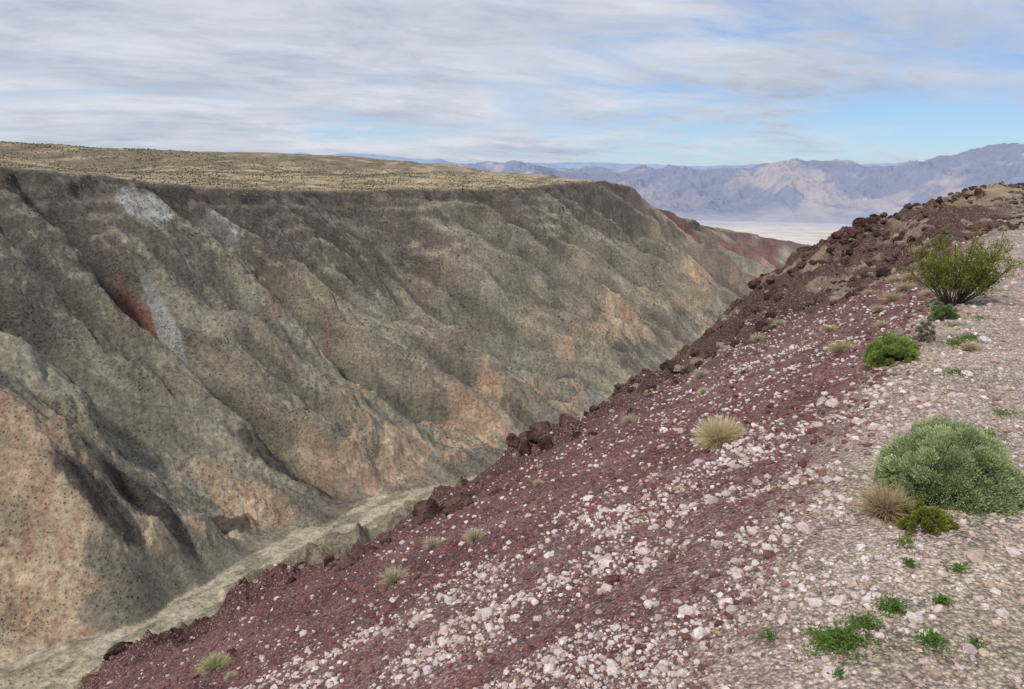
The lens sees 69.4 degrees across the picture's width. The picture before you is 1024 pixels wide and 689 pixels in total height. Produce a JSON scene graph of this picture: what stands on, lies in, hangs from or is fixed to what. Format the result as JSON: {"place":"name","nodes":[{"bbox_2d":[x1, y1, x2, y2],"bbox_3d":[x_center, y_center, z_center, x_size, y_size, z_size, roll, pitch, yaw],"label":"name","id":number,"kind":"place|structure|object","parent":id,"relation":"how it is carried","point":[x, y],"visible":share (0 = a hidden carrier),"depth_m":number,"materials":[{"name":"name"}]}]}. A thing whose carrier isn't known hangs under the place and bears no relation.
{"place":"outdoors","nodes":[
{"label":"outdoors","id":0,"kind":"place"},
{"bbox_2d":[0,141,811,688],"bbox_3d":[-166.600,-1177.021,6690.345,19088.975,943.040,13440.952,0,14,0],"label":"canyon terrain","id":1,"kind":"structure","parent":0,"point":[170,407],"depth_m":533.48,"materials":[{"name":"brown stone"}]},
{"bbox_2d":[0,141,727,687],"bbox_3d":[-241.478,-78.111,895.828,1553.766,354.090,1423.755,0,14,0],"label":"desert scrub","id":2,"kind":"object","parent":1,"relation":"on","point":[260,177],"visible":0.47,"depth_m":832.54,"materials":[{"name":"green plant"}]},
{"bbox_2d":[0,0,1023,165],"label":"sky","id":3,"kind":"structure","parent":0,"point":[662,82],"materials":[{"name":"blue"}]},
{"bbox_2d":[78,183,1023,688],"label":"gravel slope","id":4,"kind":"structure","parent":0,"point":[868,671],"depth_m":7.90,"materials":[{"name":"gravel"}]},
{"bbox_2d":[80,641,133,686],"bbox_3d":[-9.449,7.475,16.925,1.897,2.116,1.671,-3,14,-13],"label":"rock outcrop","id":5,"kind":"object","parent":4,"relation":"on","point":[116,648],"visible":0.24,"depth_m":16.18,"materials":[{"name":"brown stone"}]},
{"bbox_2d":[193,647,232,676],"bbox_3d":[-4.502,4.805,11.194,0.631,0.286,0.611,-4,14,-18],"label":"green bunchgrass","id":6,"kind":"object","parent":4,"relation":"on","point":[214,662],"visible":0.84,"depth_m":11.19,"materials":[{"name":"green plant"}]},
{"bbox_2d":[223,671,237,681],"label":"dry bunchgrass","id":7,"kind":"object","parent":4,"relation":"on","point":[230,676],"visible":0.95,"depth_m":10.26,"materials":[{"name":"beige plant"}]},
{"bbox_2d":[330,537,391,572],"bbox_3d":[-3.177,4.566,15.733,1.174,0.939,2.103,3,14,13],"label":"rock outcrop","id":8,"kind":"object","parent":4,"relation":"on","point":[353,557],"visible":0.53,"depth_m":15.50,"materials":[{"name":"brown stone"}]},
{"bbox_2d":[373,563,410,589],"bbox_3d":[-1.811,3.527,11.353,0.684,0.313,0.664,0,14,0],"label":"dry bunchgrass","id":9,"kind":"object","parent":4,"relation":"on","point":[392,576],"visible":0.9,"depth_m":11.33,"materials":[{"name":"beige plant"}]},
{"bbox_2d":[422,535,443,549],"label":"dry bunchgrass","id":10,"kind":"object","parent":4,"relation":"on","point":[432,544],"visible":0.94,"depth_m":12.75,"materials":[{"name":"beige plant"}]},
{"bbox_2d":[411,488,502,528],"bbox_3d":[-1.395,3.799,17.200,1.969,1.910,2.794,-3,14,-13],"label":"rock outcrop","id":11,"kind":"object","parent":4,"relation":"on","point":[424,510],"visible":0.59,"depth_m":16.85,"materials":[{"name":"brown stone"}]},
{"bbox_2d":[458,526,489,546],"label":"dry bunchgrass","id":12,"kind":"object","parent":4,"relation":"on","point":[478,535],"visible":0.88,"depth_m":11.28,"materials":[{"name":"beige plant"}]},
{"bbox_2d":[278,288,779,585],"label":"red lava rocks","id":13,"kind":"object","parent":4,"relation":"on","point":[327,559],"visible":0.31,"depth_m":20.36,"materials":[{"name":"brown stone"}]},
{"bbox_2d":[532,479,543,486],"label":"dry bunchgrass","id":14,"kind":"object","parent":4,"relation":"on","point":[539,482],"visible":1,"depth_m":13.76,"materials":[{"name":"beige plant"}]},
{"bbox_2d":[504,421,581,455],"bbox_3d":[0.850,3.015,21.927,1.540,1.220,2.583,-12,18,-41],"label":"rock outcrop","id":15,"kind":"object","parent":4,"relation":"on","point":[538,433],"visible":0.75,"depth_m":21.73,"materials":[{"name":"brown stone"}]},
{"bbox_2d":[193,289,911,678],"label":"cinder clumps","id":16,"kind":"object","parent":4,"relation":"on","point":[609,579],"visible":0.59,"depth_m":11.30,"materials":[{"name":"brown stone"}]},
{"bbox_2d":[103,229,1023,688],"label":"pale stones","id":17,"kind":"object","parent":4,"relation":"on","point":[699,633],"visible":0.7,"depth_m":6.49,"materials":[{"name":"beige stone"}]},
{"bbox_2d":[559,406,599,420],"bbox_3d":[2.110,2.669,23.641,1.885,1.222,1.520,-3,14,-13],"label":"rock outcrop","id":18,"kind":"object","parent":4,"relation":"on","point":[563,417],"visible":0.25,"depth_m":23.04,"materials":[{"name":"brown stone"}]},
{"bbox_2d":[619,413,638,424],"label":"dry bunchgrass","id":19,"kind":"object","parent":4,"relation":"on","point":[628,419],"visible":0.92,"depth_m":19.08,"materials":[{"name":"beige plant"}]},
{"bbox_2d":[274,281,1020,688],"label":"pale rocks","id":20,"kind":"object","parent":4,"relation":"on","point":[548,667],"visible":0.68,"depth_m":6.49,"materials":[{"name":"stone"}]},
{"bbox_2d":[640,360,680,376],"bbox_3d":[5.511,1.871,29.757,2.271,2.701,2.833,0,14,0],"label":"rock outcrop","id":21,"kind":"object","parent":4,"relation":"on","point":[666,364],"visible":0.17,"depth_m":28.94,"materials":[{"name":"brown stone"}]},
{"bbox_2d":[690,358,702,364],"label":"dry bunchgrass","id":22,"kind":"object","parent":4,"relation":"on","point":[694,361],"visible":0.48,"depth_m":27.94,"materials":[{"name":"beige plant"}]},
{"bbox_2d":[681,346,713,353],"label":"rock outcrop","id":23,"kind":"object","parent":4,"relation":"on","point":[694,348],"visible":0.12,"depth_m":29.76,"materials":[{"name":"brown stone"}]},
{"bbox_2d":[690,368,709,377],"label":"dry bunchgrass","id":24,"kind":"object","parent":4,"relation":"on","point":[703,374],"visible":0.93,"depth_m":21.78,"materials":[{"name":"beige plant"}]},
{"bbox_2d":[696,386,712,394],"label":"dry bunchgrass","id":25,"kind":"object","parent":4,"relation":"on","point":[702,391],"visible":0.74,"depth_m":17.22,"materials":[{"name":"beige plant"}]},
{"bbox_2d":[686,412,747,450],"bbox_3d":[2.750,1.133,9.740,0.889,0.521,0.887,0,14,0],"label":"dry bunchgrass","id":26,"kind":"object","parent":4,"relation":"on","point":[717,436],"visible":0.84,"depth_m":9.66,"materials":[{"name":"beige plant"}]},
{"bbox_2d":[694,306,749,346],"bbox_3d":[10.896,-0.263,38.568,2.946,3.473,2.710,3,14,12],"label":"rock outcrop","id":27,"kind":"object","parent":4,"relation":"on","point":[714,328],"visible":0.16,"depth_m":38.88,"materials":[{"name":"brown stone"}]},
{"bbox_2d":[458,181,1023,480],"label":"basalt rocks","id":28,"kind":"object","parent":4,"relation":"on","point":[897,239],"visible":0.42,"depth_m":30.81,"materials":[{"name":"brown stone"}]},
{"bbox_2d":[749,334,765,341],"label":"dry bunchgrass","id":29,"kind":"object","parent":4,"relation":"on","point":[757,338],"visible":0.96,"depth_m":24.60,"materials":[{"name":"beige plant"}]},
{"bbox_2d":[758,627,777,641],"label":"green weed patch","id":30,"kind":"object","parent":4,"relation":"on","point":[769,634],"visible":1,"depth_m":4.18,"materials":[{"name":"green plant"}]},
{"bbox_2d":[772,318,785,325],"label":"dry bunchgrass","id":31,"kind":"object","parent":4,"relation":"on","point":[777,322],"visible":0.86,"depth_m":27.57,"materials":[{"name":"beige plant"}]},
{"bbox_2d":[763,267,798,299],"bbox_3d":[13.711,-2.816,38.114,2.122,2.246,3.070,12,18,41],"label":"rock outcrop","id":32,"kind":"object","parent":4,"relation":"on","point":[773,289],"visible":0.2,"depth_m":37.91,"materials":[{"name":"brown stone"}]},
{"bbox_2d":[747,250,816,289],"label":"rock outcrop","id":33,"kind":"object","parent":4,"relation":"on","point":[752,284],"visible":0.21,"depth_m":43.63,"materials":[{"name":"brown stone"}]},
{"bbox_2d":[789,229,843,256],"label":"rock outcrop","id":34,"kind":"object","parent":4,"relation":"on","point":[838,234],"visible":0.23,"depth_m":47.97,"materials":[{"name":"brown stone"}]},
{"bbox_2d":[799,231,855,260],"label":"rock outcrop","id":35,"kind":"object","parent":4,"relation":"on","point":[842,242],"visible":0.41,"depth_m":41.49,"materials":[{"name":"brown stone"}]},
{"bbox_2d":[819,324,837,332],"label":"dry bunchgrass","id":36,"kind":"object","parent":4,"relation":"on","point":[826,328],"visible":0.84,"depth_m":17.87,"materials":[{"name":"beige plant"}]},
{"bbox_2d":[776,603,890,664],"bbox_3d":[1.738,1.592,4.028,0.568,0.180,0.592,0,14,0],"label":"green weed patch","id":37,"kind":"object","parent":4,"relation":"on","point":[831,637],"visible":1,"depth_m":3.96,"materials":[{"name":"green plant"}]},
{"bbox_2d":[826,667,848,679],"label":"green weed patch","id":38,"kind":"object","parent":4,"relation":"on","point":[839,672],"visible":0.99,"depth_m":3.68,"materials":[{"name":"green plant"}]},
{"bbox_2d":[823,339,859,354],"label":"dry bunchgrass","id":39,"kind":"object","parent":4,"relation":"on","point":[836,348],"visible":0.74,"depth_m":12.86,"materials":[{"name":"beige plant"}]},
{"bbox_2d":[845,214,882,234],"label":"rock outcrop","id":40,"kind":"object","parent":4,"relation":"on","point":[859,224],"visible":0.66,"depth_m":47.44,"materials":[{"name":"brown stone"}]},
{"bbox_2d":[838,608,890,634],"bbox_3d":[1.947,1.537,4.077,0.296,0.096,0.288,0,14,0],"label":"green weed patch","id":41,"kind":"object","parent":4,"relation":"on","point":[864,621],"visible":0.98,"depth_m":4.09,"materials":[{"name":"green plant"}]},
{"bbox_2d":[860,289,877,295],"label":"dry bunchgrass","id":42,"kind":"object","parent":4,"relation":"on","point":[868,292],"visible":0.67,"depth_m":21.00,"materials":[{"name":"beige plant"}]},
{"bbox_2d":[870,304,886,311],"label":"dry bunchgrass","id":43,"kind":"object","parent":4,"relation":"on","point":[877,308],"visible":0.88,"depth_m":17.26,"materials":[{"name":"beige plant"}]},
{"bbox_2d":[872,319,892,328],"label":"dry bunchgrass","id":44,"kind":"object","parent":4,"relation":"on","point":[881,324],"visible":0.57,"depth_m":13.88,"materials":[{"name":"beige plant"}]},
{"bbox_2d":[847,479,918,525],"bbox_3d":[2.714,1.120,5.355,0.529,0.299,0.536,10,17,34],"label":"dry bunchgrass","id":45,"kind":"object","parent":4,"relation":"on","point":[881,504],"visible":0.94,"depth_m":5.34,"materials":[{"name":"beige plant"}]},
{"bbox_2d":[861,332,920,367],"bbox_3d":[5.191,0.077,10.044,0.794,0.509,0.774,0,14,0],"label":"green shrub","id":46,"kind":"object","parent":4,"relation":"on","point":[879,351],"visible":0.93,"depth_m":9.95,"materials":[{"name":"green plant"}]},
{"bbox_2d":[878,290,905,302],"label":"dry bunchgrass","id":47,"kind":"object","parent":4,"relation":"on","point":[888,298],"visible":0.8,"depth_m":17.97,"materials":[{"name":"beige plant"}]},
{"bbox_2d":[882,274,901,282],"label":"dry bunchgrass","id":48,"kind":"object","parent":4,"relation":"on","point":[892,279],"visible":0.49,"depth_m":22.15,"materials":[{"name":"beige plant"}]},
{"bbox_2d":[868,591,919,617],"bbox_3d":[2.178,1.489,4.217,0.242,0.092,0.263,0,14,0],"label":"green weed patch","id":49,"kind":"object","parent":4,"relation":"on","point":[893,604],"visible":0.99,"depth_m":4.21,"materials":[{"name":"green plant"}]},
{"bbox_2d":[892,279,918,290],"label":"dry bunchgrass","id":50,"kind":"object","parent":4,"relation":"on","point":[906,286],"visible":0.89,"depth_m":18.54,"materials":[{"name":"beige plant"}]},
{"bbox_2d":[889,535,926,555],"bbox_3d":[2.600,1.315,4.865,0.208,0.081,0.268,0,14,0],"label":"green weed patch","id":51,"kind":"object","parent":4,"relation":"on","point":[903,542],"visible":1,"depth_m":4.89,"materials":[{"name":"green plant"}]},
{"bbox_2d":[897,557,920,566],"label":"green weed patch","id":52,"kind":"object","parent":4,"relation":"on","point":[911,561],"visible":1,"depth_m":4.64,"materials":[{"name":"green plant"}]},
{"bbox_2d":[898,271,920,278],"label":"dry bunchgrass","id":53,"kind":"object","parent":4,"relation":"on","point":[906,275],"visible":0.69,"depth_m":19.58,"materials":[{"name":"beige plant"}]},
{"bbox_2d":[911,317,939,342],"bbox_3d":[6.108,-0.198,10.869,0.392,0.394,0.339,9,16,34],"label":"grey shrub","id":54,"kind":"object","parent":4,"relation":"on","point":[925,326],"visible":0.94,"depth_m":10.89,"materials":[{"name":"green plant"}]},
{"bbox_2d":[915,298,936,308],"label":"green weed patch","id":55,"kind":"object","parent":4,"relation":"on","point":[926,302],"visible":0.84,"depth_m":14.82,"materials":[{"name":"green plant"}]},
{"bbox_2d":[893,500,959,536],"bbox_3d":[2.880,1.213,5.162,0.415,0.231,0.357,0,14,0],"label":"yellow green shrub","id":56,"kind":"object","parent":4,"relation":"on","point":[927,516],"visible":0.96,"depth_m":5.10,"materials":[{"name":"green plant"}]},
{"bbox_2d":[919,289,937,296],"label":"dry bunchgrass","id":57,"kind":"object","parent":4,"relation":"on","point":[926,293],"visible":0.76,"depth_m":15.77,"materials":[{"name":"beige plant"}]},
{"bbox_2d":[903,623,966,654],"bbox_3d":[2.192,1.536,3.867,0.266,0.076,0.250,4,14,16],"label":"green weed patch","id":58,"kind":"object","parent":4,"relation":"on","point":[931,636],"visible":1,"depth_m":3.86,"materials":[{"name":"green plant"}]},
{"bbox_2d":[927,592,954,610],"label":"green weed patch","id":59,"kind":"object","parent":4,"relation":"on","point":[941,599],"visible":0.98,"depth_m":4.20,"materials":[{"name":"green plant"}]},
{"bbox_2d":[927,302,960,321],"bbox_3d":[7.227,-0.538,12.331,0.548,0.360,0.469,0,14,0],"label":"green shrub","id":60,"kind":"object","parent":4,"relation":"on","point":[942,310],"visible":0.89,"depth_m":12.25,"materials":[{"name":"green plant"}]},
{"bbox_2d":[872,414,1023,515],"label":"sage shrub","id":61,"kind":"object","parent":4,"relation":"on","point":[931,462],"visible":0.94,"depth_m":5.46,"materials":[{"name":"green plant"}]},
{"bbox_2d":[936,321,975,327],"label":"green weed patch","id":62,"kind":"object","parent":4,"relation":"on","point":[949,323],"visible":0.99,"depth_m":11.54,"materials":[{"name":"green plant"}]},
{"bbox_2d":[941,558,976,574],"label":"green weed patch","id":63,"kind":"object","parent":4,"relation":"on","point":[958,567],"visible":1,"depth_m":4.55,"materials":[{"name":"green plant"}]},
{"bbox_2d":[933,366,984,375],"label":"green weed patch","id":64,"kind":"object","parent":4,"relation":"on","point":[958,371],"visible":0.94,"depth_m":8.87,"materials":[{"name":"green plant"}]},
{"bbox_2d":[896,222,1023,305],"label":"creosote bush","id":65,"kind":"object","parent":4,"relation":"on","point":[964,282],"visible":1,"depth_m":13.21,"materials":[{"name":"green plant"}]},
{"bbox_2d":[934,338,992,348],"bbox_3d":[6.278,-0.028,10.431,0.815,0.148,0.974,0,14,0],"label":"green weed patch","id":66,"kind":"object","parent":4,"relation":"on","point":[956,342],"visible":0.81,"depth_m":10.37,"materials":[{"name":"green plant"}]},
{"bbox_2d":[914,499,1022,526],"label":"green weed patch","id":67,"kind":"object","parent":4,"relation":"on","point":[982,511],"visible":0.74,"depth_m":5.26,"materials":[{"name":"green plant"}]},
{"bbox_2d":[958,341,983,351],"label":"dry bunchgrass","id":68,"kind":"object","parent":4,"relation":"on","point":[969,346],"visible":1,"depth_m":9.96,"materials":[{"name":"beige plant"}]},
{"bbox_2d":[940,331,1006,342],"bbox_3d":[6.735,-0.099,10.693,1.044,0.164,0.847,0,14,0],"label":"green weed patch","id":69,"kind":"object","parent":4,"relation":"on","point":[968,337],"visible":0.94,"depth_m":10.67,"materials":[{"name":"green plant"}]},
{"bbox_2d":[964,633,987,648],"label":"green weed patch","id":70,"kind":"object","parent":4,"relation":"on","point":[973,641],"visible":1,"depth_m":3.81,"materials":[{"name":"green plant"}]},
{"bbox_2d":[950,313,1002,321],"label":"green weed patch","id":71,"kind":"object","parent":4,"relation":"on","point":[978,316],"visible":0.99,"depth_m":11.98,"materials":[{"name":"green plant"}]},
{"bbox_2d":[956,419,1021,447],"bbox_3d":[4.335,0.824,6.777,0.946,0.100,0.911,0,14,0],"label":"green weed patch","id":72,"kind":"object","parent":4,"relation":"on","point":[996,433],"visible":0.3,"depth_m":6.76,"materials":[{"name":"green plant"}]},
{"bbox_2d":[966,401,1023,420],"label":"green weed patch","id":73,"kind":"object","parent":4,"relation":"on","point":[1013,412],"visible":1,"depth_m":7.35,"materials":[{"name":"green plant"}]},
{"bbox_2d":[289,152,903,170],"bbox_3d":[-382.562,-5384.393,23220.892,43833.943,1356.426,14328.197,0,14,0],"label":"distant mountain range","id":74,"kind":"structure","parent":0,"point":[616,166],"depth_m":26271.16,"materials":[{"name":"stone"}]},
{"bbox_2d":[456,143,1023,223],"bbox_3d":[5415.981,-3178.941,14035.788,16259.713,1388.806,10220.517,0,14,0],"label":"mountain range","id":75,"kind":"structure","parent":0,"point":[834,191],"depth_m":13283.80,"materials":[{"name":"grey stone"}]},
{"bbox_2d":[696,220,852,245],"bbox_3d":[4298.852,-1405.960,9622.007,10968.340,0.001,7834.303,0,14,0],"label":"dry lake bed","id":76,"kind":"object","parent":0,"point":[812,234],"visible":0.12,"depth_m":10835.86,"materials":[{"name":"beige sand"}]}
]}

